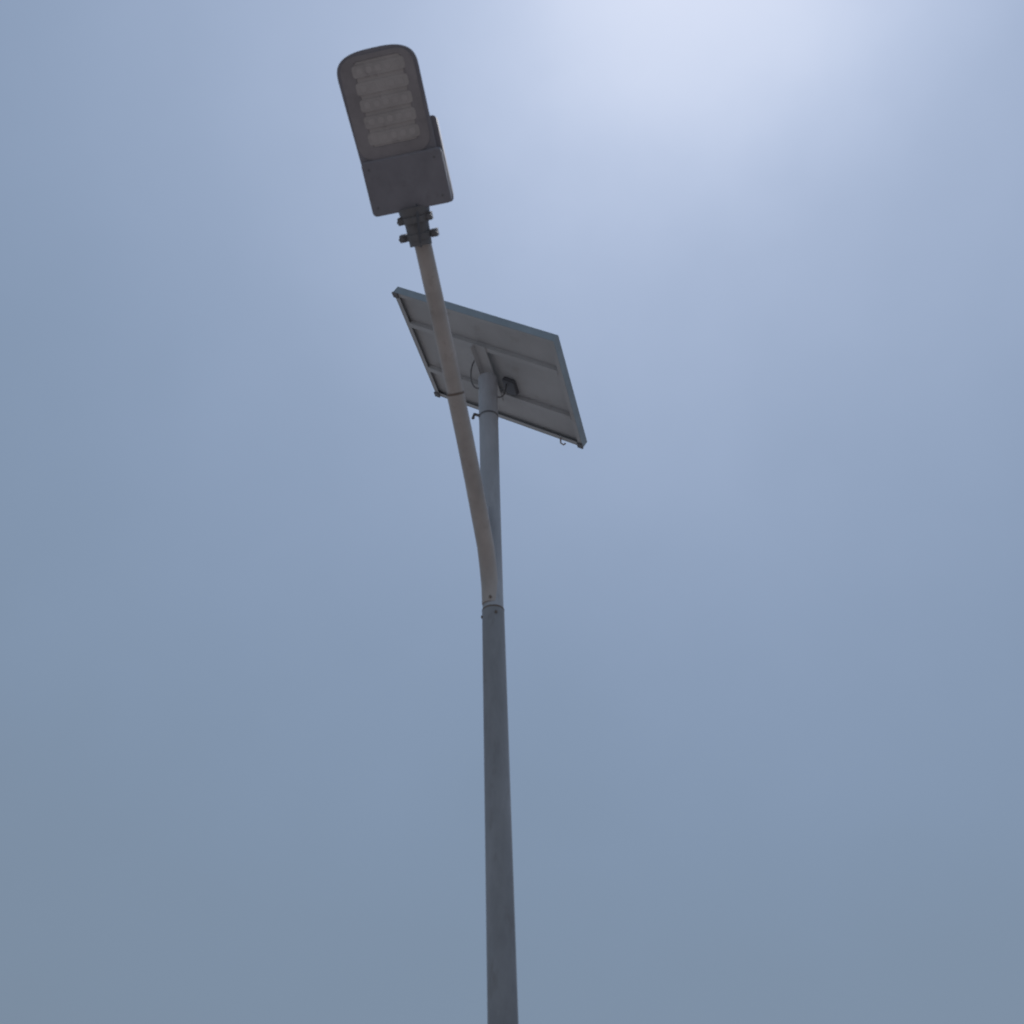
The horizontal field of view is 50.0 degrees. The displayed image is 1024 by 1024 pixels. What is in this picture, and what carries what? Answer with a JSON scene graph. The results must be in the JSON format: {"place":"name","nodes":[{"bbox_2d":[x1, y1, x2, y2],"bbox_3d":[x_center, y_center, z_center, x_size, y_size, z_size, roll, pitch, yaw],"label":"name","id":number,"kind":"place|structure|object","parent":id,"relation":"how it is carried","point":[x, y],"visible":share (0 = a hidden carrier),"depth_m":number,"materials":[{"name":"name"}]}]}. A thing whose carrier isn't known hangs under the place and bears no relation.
{"place":"outdoors","nodes":[
{"label":"outdoors","id":0,"kind":"place"},
{"bbox_2d":[0,0,1023,1023],"label":"sky","id":1,"kind":"structure","parent":0,"point":[764,628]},
{"label":"ground","id":2,"kind":"structure","parent":0,"visible":0},
{"bbox_2d":[337,44,586,1023],"bbox_3d":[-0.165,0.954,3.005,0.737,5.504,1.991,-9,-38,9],"label":"solar street lamp","id":3,"kind":"object","parent":2,"relation":"on","point":[492,369],"visible":1,"depth_m":3.98,"materials":[{"name":"grey metal"}]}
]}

